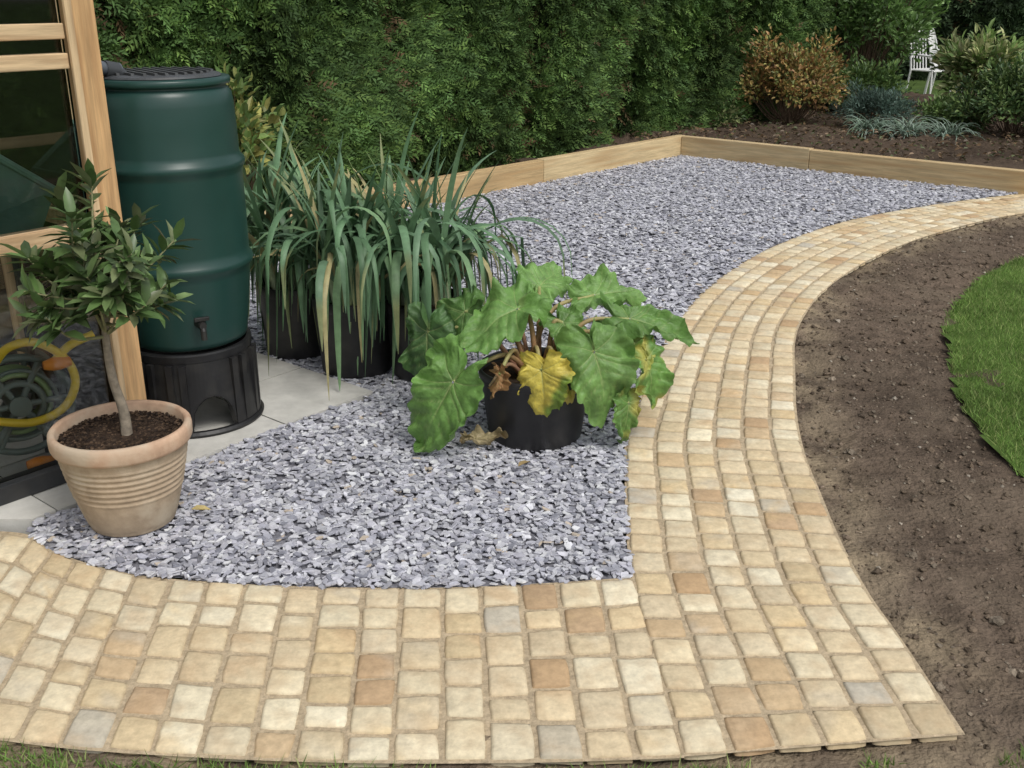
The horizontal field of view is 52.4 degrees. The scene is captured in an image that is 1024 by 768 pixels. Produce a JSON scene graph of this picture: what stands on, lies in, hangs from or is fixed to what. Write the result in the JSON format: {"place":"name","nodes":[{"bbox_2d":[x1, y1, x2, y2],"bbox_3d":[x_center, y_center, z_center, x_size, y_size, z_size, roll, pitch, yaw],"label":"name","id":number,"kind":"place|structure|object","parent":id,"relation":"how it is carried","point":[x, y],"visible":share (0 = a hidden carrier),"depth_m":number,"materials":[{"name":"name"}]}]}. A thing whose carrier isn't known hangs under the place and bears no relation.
{"place":"outdoors","nodes":[
{"label":"outdoors","id":0,"kind":"place"},
{"bbox_2d":[0,194,1023,766],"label":"sett path","id":1,"kind":"structure","parent":0,"point":[464,738],"depth_m":2.64,"materials":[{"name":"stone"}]},
{"bbox_2d":[82,75,970,584],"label":"ground","id":2,"kind":"structure","parent":0,"point":[920,85],"depth_m":18.29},
{"bbox_2d":[0,353,372,534],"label":"paving slabs","id":3,"kind":"structure","parent":2,"relation":"on","point":[289,392],"depth_m":3.96,"materials":[{"name":"grey concrete"}]},
{"bbox_2d":[0,154,54,452],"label":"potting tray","id":4,"kind":"object","parent":3,"relation":"on","point":[25,203],"visible":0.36,"depth_m":3.31,"materials":[{"name":"plastic"}]},
{"bbox_2d":[0,330,94,468],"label":"hose reel","id":5,"kind":"object","parent":3,"relation":"on","point":[39,419],"visible":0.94,"depth_m":3.44,"materials":[{"name":"plastic"}]},
{"bbox_2d":[0,0,146,505],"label":"timber greenhouse","id":6,"kind":"object","parent":3,"relation":"on","point":[54,119],"visible":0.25,"depth_m":3.39,"materials":[{"name":"brown wood"}]},
{"bbox_2d":[101,60,126,76],"bbox_3d":[-1.339,-1.377,3.281,0.057,0.855,0.189,13,25,31],"label":"rain downpipe","id":7,"kind":"object","parent":6,"relation":"attached to","point":[110,68],"visible":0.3,"depth_m":3.41,"materials":[{"name":"plastic"}]},
{"bbox_2d":[103,66,263,438],"bbox_3d":[-1.205,-0.479,3.776,0.518,1.270,0.518,0,21,0],"label":"water butt","id":8,"kind":"object","parent":3,"relation":"on","point":[178,155],"visible":0.77,"depth_m":3.56,"materials":[{"name":"green plastic"}]},
{"bbox_2d":[0,215,1023,767],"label":"soil bed","id":9,"kind":"object","parent":2,"relation":"on","point":[1008,705],"visible":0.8,"depth_m":3.36,"materials":[{"name":"brown soil"}]},
{"bbox_2d":[0,737,1023,767],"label":"grass tufts","id":10,"kind":"object","parent":9,"relation":"on","point":[212,765],"visible":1,"depth_m":2.22,"materials":[{"name":"green plant"}]},
{"bbox_2d":[795,215,1023,767],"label":"soil clods","id":11,"kind":"object","parent":9,"relation":"on","point":[999,621],"visible":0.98,"depth_m":3.84,"materials":[{"name":"brown soil"}]},
{"bbox_2d":[25,155,1017,589],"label":"slate gravel","id":12,"kind":"structure","parent":2,"relation":"on","point":[255,497],"depth_m":3.58,"materials":[{"name":"grey gravel"}]},
{"bbox_2d":[0,158,199,536],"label":"potted bay tree","id":13,"kind":"object","parent":12,"relation":"on","point":[121,460],"visible":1,"depth_m":2.98,"materials":[{"name":"green plant"}]},
{"bbox_2d":[241,113,440,360],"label":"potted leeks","id":14,"kind":"object","parent":12,"relation":"on","point":[292,344],"visible":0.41,"depth_m":4.47,"materials":[{"name":"green plant"}]},
{"bbox_2d":[248,134,488,395],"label":"potted leeks","id":15,"kind":"object","parent":12,"relation":"on","point":[338,326],"visible":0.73,"depth_m":4.19,"materials":[{"name":"green plant"}]},
{"bbox_2d":[309,108,572,383],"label":"potted leeks","id":16,"kind":"object","parent":12,"relation":"on","point":[459,243],"visible":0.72,"depth_m":4.15,"materials":[{"name":"green plant"}]},
{"bbox_2d":[364,160,543,208],"bbox_3d":[-0.575,-1.488,8.036,0.090,0.215,2.396,18,27,39],"label":"timber sleeper","id":17,"kind":"object","parent":12,"relation":"on","point":[518,174],"visible":0.3,"depth_m":8.40,"materials":[{"name":"beige wood"}]},
{"bbox_2d":[459,424,507,444],"bbox_3d":[-0.097,0.179,3.695,0.187,0.074,0.082,5,21,13],"label":"dead leaf","id":18,"kind":"object","parent":12,"relation":"on","point":[481,436],"visible":1,"depth_m":3.70,"materials":[{"name":"beige plant"}]},
{"bbox_2d":[398,261,699,452],"bbox_3d":[0.139,-0.103,3.757,1.068,0.597,0.560,-5,21,-13],"label":"potted rhubarb","id":19,"kind":"object","parent":12,"relation":"on","point":[537,396],"visible":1,"depth_m":3.64,"materials":[{"name":"green plant"}]},
{"bbox_2d":[537,135,685,182],"bbox_3d":[0.963,-2.083,9.595,0.090,0.220,2.136,18,27,39],"label":"timber sleeper","id":20,"kind":"object","parent":12,"relation":"on","point":[579,163],"visible":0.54,"depth_m":9.45,"materials":[{"name":"beige wood"}]},
{"bbox_2d":[808,149,1023,194],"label":"timber sleeper","id":21,"kind":"object","parent":12,"relation":"on","point":[937,173],"visible":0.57,"depth_m":8.81,"materials":[{"name":"beige wood"}]},
{"bbox_2d":[362,92,1023,188],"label":"planting bed","id":22,"kind":"object","parent":2,"relation":"on","point":[975,159],"visible":0.11,"depth_m":10.40,"materials":[{"name":"brown soil"}]},
{"bbox_2d":[214,56,293,189],"bbox_3d":[-1.852,-1.587,6.760,0.850,1.073,0.799,13,24,30],"label":"shrub","id":23,"kind":"object","parent":22,"relation":"on","point":[248,120],"visible":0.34,"depth_m":6.61,"materials":[{"name":"green plant"}]},
{"bbox_2d":[93,0,838,199],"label":"conifer hedge","id":24,"kind":"object","parent":22,"relation":"on","point":[512,79],"visible":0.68,"depth_m":8.60,"materials":[{"name":"green plant"}]},
{"bbox_2d":[709,94,748,126],"bbox_3d":[2.152,-3.132,11.735,1.076,0.525,1.114,0,21,0],"label":"shrub","id":25,"kind":"object","parent":22,"relation":"on","point":[737,118],"visible":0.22,"depth_m":11.40,"materials":[{"name":"green plant"}]},
{"bbox_2d":[681,135,813,169],"bbox_3d":[2.204,-2.185,9.863,1.344,0.220,0.090,17,27,37],"label":"timber sleeper","id":26,"kind":"object","parent":22,"relation":"on","point":[787,156],"visible":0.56,"depth_m":9.79,"materials":[{"name":"beige wood"}]},
{"bbox_2d":[733,23,855,124],"bbox_3d":[3.115,-3.404,11.538,1.435,1.142,1.528,0,21,0],"label":"autumn shrub","id":27,"kind":"object","parent":22,"relation":"on","point":[782,69],"visible":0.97,"depth_m":11.37,"materials":[{"name":"orange plant"}]},
{"bbox_2d":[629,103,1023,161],"bbox_3d":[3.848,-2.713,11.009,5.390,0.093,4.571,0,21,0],"label":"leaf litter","id":28,"kind":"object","parent":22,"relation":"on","point":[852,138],"visible":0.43,"depth_m":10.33,"materials":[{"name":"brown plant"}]},
{"bbox_2d":[818,50,918,113],"bbox_3d":[4.263,-3.623,12.592,1.231,0.802,1.142,0,21,0],"label":"evergreen shrub","id":29,"kind":"object","parent":22,"relation":"on","point":[882,77],"visible":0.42,"depth_m":12.35,"materials":[{"name":"green plant"}]},
{"bbox_2d":[827,78,925,128],"bbox_3d":[3.970,-3.000,11.235,0.909,0.598,0.926,17,26,37],"label":"heather plant","id":30,"kind":"object","parent":22,"relation":"on","point":[886,102],"visible":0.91,"depth_m":11.15,"materials":[{"name":"green plant"}]},
{"bbox_2d":[825,0,950,90],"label":"laurel shrub","id":31,"kind":"object","parent":22,"relation":"on","point":[860,24],"visible":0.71,"depth_m":13.46,"materials":[{"name":"green plant"}]},
{"bbox_2d":[838,112,984,144],"bbox_3d":[4.118,-2.624,10.745,1.509,0.305,0.837,11,23,26],"label":"strap leaf plant","id":32,"kind":"object","parent":22,"relation":"on","point":[910,126],"visible":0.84,"depth_m":10.75,"materials":[{"name":"green plant"}]},
{"bbox_2d":[912,91,992,131],"bbox_3d":[4.745,-2.901,11.166,0.804,0.462,0.783,11,23,27],"label":"hardy geranium","id":33,"kind":"object","parent":22,"relation":"on","point":[936,107],"visible":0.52,"depth_m":11.03,"materials":[{"name":"green plant"}]},
{"bbox_2d":[927,17,1023,98],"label":"variegated shrub","id":34,"kind":"object","parent":22,"relation":"on","point":[971,54],"visible":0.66,"depth_m":12.58,"materials":[{"name":"green plant"}]},
{"bbox_2d":[943,52,1023,137],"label":"box shrub","id":35,"kind":"object","parent":22,"relation":"on","point":[999,91],"visible":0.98,"depth_m":10.46,"materials":[{"name":"green plant"}]},
{"bbox_2d":[831,0,1023,80],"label":"hedge","id":36,"kind":"object","parent":2,"relation":"on","point":[964,15],"visible":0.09,"depth_m":19.23,"materials":[{"name":"green plant"}]},
{"bbox_2d":[905,31,949,93],"bbox_3d":[6.328,-4.816,15.757,0.494,1.018,0.562,-11,23,-27],"label":"garden chair","id":37,"kind":"object","parent":2,"relation":"on","point":[926,69],"visible":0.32,"depth_m":15.83,"materials":[{"name":"paint"}]},
{"bbox_2d":[923,28,961,93],"bbox_3d":[6.912,-5.130,16.584,0.562,1.018,0.494,13,24,30],"label":"garden chair","id":38,"kind":"object","parent":2,"relation":"on","point":[933,46],"visible":0.31,"depth_m":16.64,"materials":[{"name":"paint"}]},
{"bbox_2d":[940,255,1023,476],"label":"lawn","id":39,"kind":"structure","parent":0,"point":[984,437],"depth_m":4.64,"materials":[{"name":"green plant"}]}
]}

